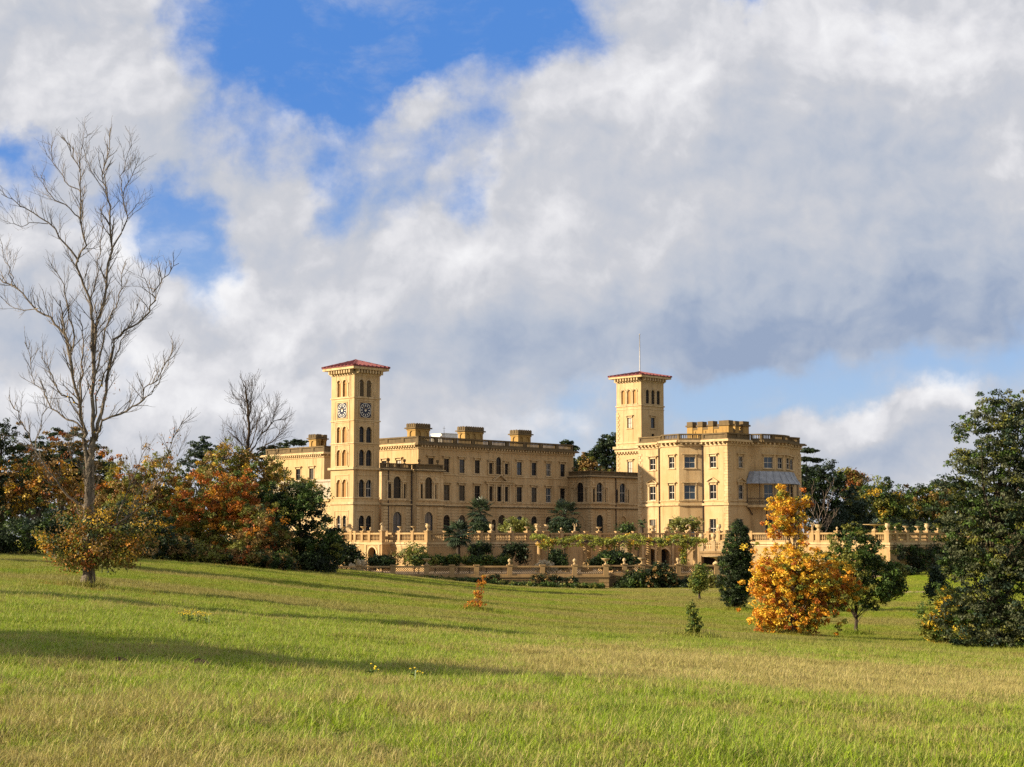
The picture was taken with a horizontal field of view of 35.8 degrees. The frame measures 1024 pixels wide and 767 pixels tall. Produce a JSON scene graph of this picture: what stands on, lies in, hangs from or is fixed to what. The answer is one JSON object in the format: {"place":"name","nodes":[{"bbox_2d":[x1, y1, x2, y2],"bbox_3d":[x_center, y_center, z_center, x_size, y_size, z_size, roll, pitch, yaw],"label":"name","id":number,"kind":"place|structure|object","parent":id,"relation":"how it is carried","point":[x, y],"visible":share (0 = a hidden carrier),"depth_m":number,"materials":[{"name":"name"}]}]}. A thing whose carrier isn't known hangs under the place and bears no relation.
{"place":"outdoors","nodes":[
{"label":"outdoors","id":0,"kind":"place"},
{"bbox_2d":[0,0,1023,536],"label":"sky","id":1,"kind":"structure","parent":0,"point":[806,217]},
{"bbox_2d":[0,538,1023,766],"bbox_3d":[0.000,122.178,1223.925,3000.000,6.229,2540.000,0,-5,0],"label":"meadow","id":2,"kind":"structure","parent":0,"point":[921,578],"depth_m":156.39,"materials":[{"name":"green plant"}]},
{"bbox_2d":[0,527,21,554],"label":"undergrowth","id":3,"kind":"object","parent":2,"relation":"on","point":[6,539],"visible":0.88,"depth_m":136.95,"materials":[{"name":"green plant"}]},
{"bbox_2d":[0,417,57,548],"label":"evergreen tree","id":4,"kind":"object","parent":2,"relation":"on","point":[12,449],"visible":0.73,"depth_m":151.40,"materials":[{"name":"green plant"}]},
{"bbox_2d":[0,503,76,553],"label":"laurel shrub","id":5,"kind":"object","parent":2,"relation":"on","point":[20,524],"visible":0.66,"depth_m":138.37,"materials":[{"name":"green plant"}]},
{"bbox_2d":[6,459,73,536],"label":"woodland tree","id":6,"kind":"object","parent":2,"relation":"on","point":[22,512],"visible":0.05,"depth_m":213.53,"materials":[{"name":"orange plant"}]},
{"bbox_2d":[0,441,95,552],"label":"golden tree","id":7,"kind":"object","parent":2,"relation":"on","point":[67,485],"visible":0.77,"depth_m":151.30,"materials":[{"name":"orange plant"}]},
{"bbox_2d":[7,426,116,515],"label":"cedar tree","id":8,"kind":"object","parent":2,"relation":"on","point":[77,448],"visible":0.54,"depth_m":175.31,"materials":[{"name":"green plant"}]},
{"bbox_2d":[50,449,139,535],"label":"autumn tree","id":9,"kind":"object","parent":2,"relation":"on","point":[106,488],"visible":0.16,"depth_m":183.97,"materials":[{"name":"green plant"}]},
{"bbox_2d":[0,114,200,582],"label":"beech tree","id":10,"kind":"object","parent":2,"relation":"on","point":[90,534],"visible":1,"depth_m":73.07,"materials":[{"name":"grey plant"}]},
{"bbox_2d":[95,498,185,559],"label":"laurel shrub","id":11,"kind":"object","parent":2,"relation":"on","point":[165,532],"visible":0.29,"depth_m":144.79,"materials":[{"name":"green plant"}]},
{"bbox_2d":[96,442,206,538],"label":"autumn tree","id":12,"kind":"object","parent":2,"relation":"on","point":[161,505],"visible":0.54,"depth_m":164.73,"materials":[{"name":"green plant"}]},
{"bbox_2d":[159,534,203,560],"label":"undergrowth","id":13,"kind":"object","parent":2,"relation":"on","point":[172,554],"visible":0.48,"depth_m":148.35,"materials":[{"name":"green plant"}]},
{"bbox_2d":[178,609,206,621],"bbox_3d":[-8.721,6.353,43.175,0.758,0.422,0.552,3,-6,-29],"label":"ragwort","id":14,"kind":"object","parent":2,"relation":"on","point":[191,618],"visible":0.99,"depth_m":43.09,"materials":[{"name":"yellow plant"}]},
{"bbox_2d":[176,435,223,531],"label":"fir tree","id":15,"kind":"object","parent":2,"relation":"on","point":[199,454],"visible":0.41,"depth_m":195.57,"materials":[{"name":"green plant"}]},
{"bbox_2d":[177,540,232,564],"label":"undergrowth","id":16,"kind":"object","parent":2,"relation":"on","point":[197,553],"visible":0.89,"depth_m":146.23,"materials":[{"name":"green plant"}]},
{"bbox_2d":[157,462,281,552],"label":"maple tree","id":17,"kind":"object","parent":2,"relation":"on","point":[214,521],"visible":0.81,"depth_m":156.53,"materials":[{"name":"orange plant"}]},
{"bbox_2d":[213,545,262,567],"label":"undergrowth","id":18,"kind":"object","parent":2,"relation":"on","point":[238,554],"visible":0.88,"depth_m":146.47,"materials":[{"name":"green plant"}]},
{"bbox_2d":[189,436,288,539],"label":"autumn tree","id":19,"kind":"object","parent":2,"relation":"on","point":[239,461],"visible":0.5,"depth_m":183.08,"materials":[{"name":"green plant"}]},
{"bbox_2d":[218,369,297,494],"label":"dark bare tree","id":20,"kind":"object","parent":2,"relation":"on","point":[247,401],"visible":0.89,"depth_m":186.42,"materials":[{"name":"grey plant"}]},
{"bbox_2d":[223,502,298,565],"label":"autumn tree","id":21,"kind":"object","parent":2,"relation":"on","point":[265,540],"visible":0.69,"depth_m":151.63,"materials":[{"name":"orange plant"}]},
{"bbox_2d":[254,549,301,571],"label":"undergrowth","id":22,"kind":"object","parent":2,"relation":"on","point":[282,561],"visible":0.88,"depth_m":148.52,"materials":[{"name":"green plant"}]},
{"bbox_2d":[252,439,308,463],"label":"cedar tree","id":23,"kind":"object","parent":2,"relation":"on","point":[296,442],"visible":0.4,"depth_m":299.31,"materials":[{"name":"green plant"}]},
{"bbox_2d":[252,459,334,530],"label":"autumn tree","id":24,"kind":"object","parent":2,"relation":"on","point":[290,479],"visible":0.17,"depth_m":189.34,"materials":[{"name":"green plant"}]},
{"bbox_2d":[247,480,346,571],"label":"broadleaf tree","id":25,"kind":"object","parent":2,"relation":"on","point":[298,507],"visible":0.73,"depth_m":158.63,"materials":[{"name":"green plant"}]},
{"bbox_2d":[293,548,338,572],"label":"undergrowth","id":26,"kind":"object","parent":2,"relation":"on","point":[317,564],"visible":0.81,"depth_m":156.19,"materials":[{"name":"green plant"}]},
{"bbox_2d":[464,575,486,608],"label":"beech sapling","id":27,"kind":"object","parent":2,"relation":"on","point":[481,584],"visible":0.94,"depth_m":97.65,"materials":[{"name":"orange plant"}]},
{"bbox_2d":[456,576,501,583],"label":"border planting","id":28,"kind":"object","parent":2,"relation":"on","point":[476,580],"visible":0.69,"depth_m":184.33,"materials":[{"name":"green plant"}]},
{"bbox_2d":[496,579,539,586],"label":"border planting","id":29,"kind":"object","parent":2,"relation":"on","point":[519,583],"visible":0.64,"depth_m":184.32,"materials":[{"name":"green plant"}]},
{"bbox_2d":[338,564,729,587],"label":"terrace wall","id":30,"kind":"structure","parent":2,"relation":"on","point":[607,578],"depth_m":187.11,"materials":[{"name":"stone"}]},
{"bbox_2d":[531,581,579,587],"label":"border planting","id":31,"kind":"object","parent":2,"relation":"on","point":[550,584],"visible":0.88,"depth_m":184.22,"materials":[{"name":"green plant"}]},
{"bbox_2d":[568,582,604,588],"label":"border planting","id":32,"kind":"object","parent":2,"relation":"on","point":[594,585],"visible":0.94,"depth_m":184.26,"materials":[{"name":"green plant"}]},
{"bbox_2d":[587,432,616,471],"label":"pine tree","id":33,"kind":"object","parent":2,"relation":"on","point":[603,453],"visible":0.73,"depth_m":344.12,"materials":[{"name":"green plant"}]},
{"bbox_2d":[613,570,651,587],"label":"dark shrub","id":34,"kind":"object","parent":2,"relation":"on","point":[634,579],"visible":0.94,"depth_m":187.90,"materials":[{"name":"green plant"}]},
{"bbox_2d":[246,530,1023,571],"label":"terrace wall","id":35,"kind":"structure","parent":2,"relation":"on","point":[385,541],"depth_m":209.99,"materials":[{"name":"stone"}]},
{"bbox_2d":[893,541,977,570],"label":"bush","id":36,"kind":"object","parent":35,"relation":"attached to","point":[915,550],"visible":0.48,"depth_m":199.67,"materials":[{"name":"green plant"}]},
{"bbox_2d":[638,560,683,587],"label":"dark shrub","id":37,"kind":"object","parent":2,"relation":"on","point":[664,575],"visible":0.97,"depth_m":187.93,"materials":[{"name":"green plant"}]},
{"bbox_2d":[684,599,703,634],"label":"green sapling","id":38,"kind":"object","parent":2,"relation":"on","point":[693,616],"visible":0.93,"depth_m":72.47,"materials":[{"name":"green plant"}]},
{"bbox_2d":[687,562,711,599],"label":"young tree","id":39,"kind":"object","parent":2,"relation":"on","point":[699,579],"visible":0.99,"depth_m":160.95,"materials":[{"name":"green plant"}]},
{"bbox_2d":[705,569,723,587],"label":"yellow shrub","id":40,"kind":"object","parent":2,"relation":"on","point":[712,577],"visible":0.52,"depth_m":186.02,"materials":[{"name":"green plant"}]},
{"bbox_2d":[714,518,754,607],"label":"cypress tree","id":41,"kind":"object","parent":2,"relation":"on","point":[736,560],"visible":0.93,"depth_m":144.97,"materials":[{"name":"green plant"}]},
{"bbox_2d":[736,483,868,635],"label":"maple tree","id":42,"kind":"object","parent":2,"relation":"on","point":[812,605],"visible":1,"depth_m":105.96,"materials":[{"name":"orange plant"}]},
{"bbox_2d":[835,466,874,502],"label":"copper tree","id":43,"kind":"object","parent":2,"relation":"on","point":[854,476],"visible":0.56,"depth_m":318.62,"materials":[{"name":"orange plant"}]},
{"bbox_2d":[814,522,910,630],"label":"oak tree","id":44,"kind":"object","parent":2,"relation":"on","point":[891,585],"visible":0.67,"depth_m":115.69,"materials":[{"name":"green plant"}]},
{"bbox_2d":[868,561,922,575],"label":"dark shrub","id":45,"kind":"object","parent":2,"relation":"on","point":[909,568],"visible":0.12,"depth_m":193.97,"materials":[{"name":"green plant"}]},
{"bbox_2d":[893,483,964,530],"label":"oak tree","id":46,"kind":"object","parent":2,"relation":"on","point":[931,496],"visible":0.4,"depth_m":307.10,"materials":[{"name":"green plant"}]},
{"bbox_2d":[921,562,954,605],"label":"yew shrub","id":47,"kind":"object","parent":2,"relation":"on","point":[934,574],"visible":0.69,"depth_m":116.85,"materials":[{"name":"green plant"}]},
{"bbox_2d":[912,586,973,643],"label":"dogwood shrub","id":48,"kind":"object","parent":2,"relation":"on","point":[928,626],"visible":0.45,"depth_m":99.90,"materials":[{"name":"yellow plant"}]},
{"bbox_2d":[922,479,976,514],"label":"cedar tree","id":49,"kind":"object","parent":2,"relation":"on","point":[934,481],"visible":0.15,"depth_m":417.81,"materials":[{"name":"green plant"}]},
{"bbox_2d":[923,388,1023,648],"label":"holm oak tree","id":50,"kind":"object","parent":2,"relation":"on","point":[995,607],"visible":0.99,"depth_m":82.34,"materials":[{"name":"green plant"}]},
{"bbox_2d":[373,568,728,573],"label":"garden terrace","id":51,"kind":"structure","parent":0,"point":[524,571],"depth_m":199.08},
{"bbox_2d":[325,528,370,568],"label":"holly shrub","id":52,"kind":"object","parent":51,"relation":"on","point":[353,554],"visible":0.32,"depth_m":197.11,"materials":[{"name":"green plant"}]},
{"bbox_2d":[367,553,397,569],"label":"yew mound","id":53,"kind":"object","parent":51,"relation":"on","point":[380,560],"visible":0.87,"depth_m":191.19,"materials":[{"name":"green plant"}]},
{"bbox_2d":[397,541,429,572],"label":"magnolia shrub","id":54,"kind":"object","parent":51,"relation":"on","point":[404,554],"visible":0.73,"depth_m":198.50,"materials":[{"name":"green plant"}]},
{"bbox_2d":[407,553,432,572],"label":"border plant","id":55,"kind":"object","parent":51,"relation":"on","point":[417,560],"visible":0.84,"depth_m":194.29,"materials":[{"name":"green plant"}]},
{"bbox_2d":[425,552,443,572],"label":"border plant","id":56,"kind":"object","parent":51,"relation":"on","point":[436,561],"visible":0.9,"depth_m":194.23,"materials":[{"name":"green plant"}]},
{"bbox_2d":[439,553,459,565],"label":"border plant","id":57,"kind":"object","parent":51,"relation":"on","point":[450,559],"visible":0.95,"depth_m":194.26,"materials":[{"name":"green plant"}]},
{"bbox_2d":[441,519,475,572],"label":"fan palm","id":58,"kind":"object","parent":51,"relation":"on","point":[456,543],"visible":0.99,"depth_m":197.67,"materials":[{"name":"green plant"}]},
{"bbox_2d":[456,554,484,572],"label":"border plant","id":59,"kind":"object","parent":51,"relation":"on","point":[469,560],"visible":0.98,"depth_m":194.13,"materials":[{"name":"green plant"}]},
{"bbox_2d":[467,540,493,571],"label":"wall shrub","id":60,"kind":"object","parent":51,"relation":"on","point":[476,549],"visible":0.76,"depth_m":204.29,"materials":[{"name":"green plant"}]},
{"bbox_2d":[474,553,499,571],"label":"border plant","id":61,"kind":"object","parent":51,"relation":"on","point":[489,560],"visible":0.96,"depth_m":194.07,"materials":[{"name":"green plant"}]},
{"bbox_2d":[492,552,512,571],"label":"border plant","id":62,"kind":"object","parent":51,"relation":"on","point":[503,560],"visible":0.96,"depth_m":194.40,"materials":[{"name":"green plant"}]},
{"bbox_2d":[499,541,532,565],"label":"bush","id":63,"kind":"object","parent":51,"relation":"on","point":[511,549],"visible":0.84,"depth_m":209.36,"materials":[{"name":"green plant"}]},
{"bbox_2d":[533,559,558,573],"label":"pampas grass","id":64,"kind":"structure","parent":51,"relation":"on","point":[545,562],"depth_m":190.56,"materials":[{"name":"beige plant"}]},
{"bbox_2d":[545,547,571,573],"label":"yew mound","id":65,"kind":"object","parent":51,"relation":"on","point":[557,557],"visible":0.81,"depth_m":192.32,"materials":[{"name":"green plant"}]},
{"bbox_2d":[583,544,640,572],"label":"camellia shrub","id":66,"kind":"object","parent":51,"relation":"on","point":[615,556],"visible":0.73,"depth_m":193.97,"materials":[{"name":"green plant"}]},
{"bbox_2d":[535,539,698,571],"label":"pergola","id":67,"kind":"object","parent":51,"relation":"on","point":[586,551],"visible":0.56,"depth_m":201.85,"materials":[{"name":"stone"}]},
{"bbox_2d":[530,533,707,571],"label":"climbing vine","id":68,"kind":"object","parent":67,"relation":"on","point":[547,542],"visible":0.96,"depth_m":200.80,"materials":[{"name":"green plant"}]},
{"bbox_2d":[677,536,699,568],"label":"garden stair","id":69,"kind":"object","parent":51,"relation":"on","point":[690,556],"visible":0.22,"depth_m":222.69,"materials":[{"name":"stone"}]},
{"bbox_2d":[699,541,724,568],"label":"stair landing","id":70,"kind":"object","parent":51,"relation":"on","point":[713,551],"visible":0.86,"depth_m":213.54,"materials":[{"name":"stone"}]},
{"label":"terrace paving","id":71,"kind":"structure","parent":0,"visible":0},
{"bbox_2d":[465,496,492,522],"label":"fan palm","id":72,"kind":"object","parent":71,"relation":"on","point":[480,503],"visible":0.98,"depth_m":229.61,"materials":[{"name":"green plant"}]},
{"bbox_2d":[467,519,492,536],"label":"dark shrub","id":73,"kind":"object","parent":71,"relation":"on","point":[481,526],"visible":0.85,"depth_m":228.24,"materials":[{"name":"green plant"}]},
{"bbox_2d":[497,516,534,535],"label":"olive tree","id":74,"kind":"object","parent":71,"relation":"on","point":[516,525],"visible":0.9,"depth_m":224.46,"materials":[{"name":"green plant"}]},
{"bbox_2d":[227,334,806,539],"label":"country house","id":75,"kind":"structure","parent":71,"relation":"on","point":[725,474],"depth_m":249.56,"materials":[{"name":"beige stone"}]},
{"bbox_2d":[392,511,401,537],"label":"window","id":76,"kind":"structure","parent":75,"relation":"in","point":[396,517],"depth_m":244.50,"materials":[{"name":"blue glass"}]},
{"bbox_2d":[393,476,401,497],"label":"window","id":77,"kind":"structure","parent":75,"relation":"in","point":[396,484],"depth_m":245.10,"materials":[{"name":"black glass"}]},
{"bbox_2d":[424,476,432,498],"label":"window","id":78,"kind":"structure","parent":75,"relation":"in","point":[428,485],"depth_m":248.05,"materials":[{"name":"black glass"}]},
{"bbox_2d":[424,511,433,536],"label":"window","id":79,"kind":"structure","parent":75,"relation":"in","point":[427,516],"depth_m":247.69,"materials":[{"name":"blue glass"}]},
{"bbox_2d":[443,482,452,501],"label":"window","id":80,"kind":"structure","parent":75,"relation":"in","point":[446,485],"depth_m":254.99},
{"bbox_2d":[457,482,466,501],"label":"window","id":81,"kind":"structure","parent":75,"relation":"in","point":[460,484],"depth_m":257.30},
{"bbox_2d":[576,482,583,501],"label":"window","id":82,"kind":"structure","parent":75,"relation":"in","point":[580,486],"depth_m":273.03,"materials":[{"name":"black glass"}]},
{"bbox_2d":[619,483,625,502],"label":"window","id":83,"kind":"structure","parent":75,"relation":"in","point":[622,489],"depth_m":277.06,"materials":[{"name":"black glass"}]},
{"bbox_2d":[646,479,657,500],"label":"window","id":84,"kind":"structure","parent":75,"relation":"in","point":[652,492],"depth_m":250.24,"materials":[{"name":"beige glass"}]},
{"bbox_2d":[665,482,676,500],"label":"window","id":85,"kind":"structure","parent":75,"relation":"in","point":[671,485],"depth_m":244.29,"materials":[{"name":"beige glass"}]},
{"bbox_2d":[681,482,697,499],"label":"window","id":86,"kind":"structure","parent":75,"relation":"in","point":[689,488],"depth_m":243.13,"materials":[{"name":"blue glass"}]},
{"bbox_2d":[683,454,696,468],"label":"window","id":87,"kind":"structure","parent":75,"relation":"in","point":[689,460],"depth_m":243.61,"materials":[{"name":"blue glass"}]},
{"bbox_2d":[706,453,717,468],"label":"window","id":88,"kind":"structure","parent":75,"relation":"in","point":[712,456],"depth_m":242.07,"materials":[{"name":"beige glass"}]},
{"bbox_2d":[706,477,718,499],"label":"window","id":89,"kind":"structure","parent":75,"relation":"in","point":[712,482],"depth_m":241.71,"materials":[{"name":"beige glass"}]},
{"bbox_2d":[736,477,746,499],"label":"window","id":90,"kind":"structure","parent":75,"relation":"in","point":[741,481],"depth_m":241.95,"materials":[{"name":"beige glass"}]},
{"bbox_2d":[761,454,775,468],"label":"window","id":91,"kind":"structure","parent":75,"relation":"in","point":[767,458],"depth_m":244.20,"materials":[{"name":"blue glass"}]},
{"bbox_2d":[764,484,772,502],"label":"window","id":92,"kind":"structure","parent":75,"relation":"in","point":[768,488],"depth_m":243.85,"materials":[{"name":"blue glass"}]},
{"bbox_2d":[547,498,579,536],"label":"fan palm","id":93,"kind":"object","parent":71,"relation":"on","point":[560,505],"visible":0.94,"depth_m":238.87,"materials":[{"name":"green plant"}]},
{"bbox_2d":[547,518,581,535],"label":"dark shrub","id":94,"kind":"object","parent":71,"relation":"on","point":[567,525],"visible":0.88,"depth_m":237.04,"materials":[{"name":"green plant"}]},
{"bbox_2d":[559,439,580,470],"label":"pine tree","id":95,"kind":"object","parent":71,"relation":"on","point":[575,447],"visible":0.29,"depth_m":319.63,"materials":[{"name":"green plant"}]},
{"bbox_2d":[575,454,611,470],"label":"tree","id":96,"kind":"object","parent":71,"relation":"on","point":[583,463],"visible":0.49,"depth_m":328.80,"materials":[{"name":"green plant"}]},
{"bbox_2d":[614,521,637,532],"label":"dark shrub","id":97,"kind":"object","parent":71,"relation":"on","point":[626,528],"visible":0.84,"depth_m":231.46,"materials":[{"name":"green plant"}]},
{"bbox_2d":[664,515,703,539],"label":"olive tree","id":98,"kind":"object","parent":71,"relation":"on","point":[679,523],"visible":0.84,"depth_m":233.46,"materials":[{"name":"green plant"}]},
{"bbox_2d":[800,447,823,539],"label":"pine tree","id":99,"kind":"object","parent":71,"relation":"on","point":[806,459],"visible":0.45,"depth_m":289.42,"materials":[{"name":"green plant"}]},
{"bbox_2d":[810,476,837,532],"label":"bare sapling","id":100,"kind":"object","parent":71,"relation":"on","point":[822,507],"visible":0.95,"depth_m":231.26,"materials":[{"name":"grey plant"}]},
{"bbox_2d":[801,458,875,539],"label":"evergreen tree","id":101,"kind":"object","parent":71,"relation":"on","point":[819,473],"visible":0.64,"depth_m":270.26,"materials":[{"name":"green plant"}]},
{"bbox_2d":[829,492,880,530],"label":"weeping tree","id":102,"kind":"object","parent":71,"relation":"on","point":[856,513],"visible":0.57,"depth_m":260.16,"materials":[{"name":"green plant"}]},
{"bbox_2d":[877,521,902,536],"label":"topiary dome","id":103,"kind":"structure","parent":71,"relation":"on","point":[883,527],"depth_m":210.64,"materials":[{"name":"green plant"}]},
{"bbox_2d":[853,475,932,539],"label":"oak tree","id":104,"kind":"object","parent":71,"relation":"on","point":[888,505],"visible":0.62,"depth_m":282.36,"materials":[{"name":"green plant"}]},
{"bbox_2d":[809,515,985,539],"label":"hedge","id":105,"kind":"object","parent":71,"relation":"on","point":[831,527],"visible":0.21,"depth_m":247.85,"materials":[{"name":"green plant"}]},
{"bbox_2d":[906,521,934,536],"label":"dark shrub","id":106,"kind":"object","parent":71,"relation":"on","point":[922,528],"visible":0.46,"depth_m":218.67,"materials":[{"name":"green plant"}]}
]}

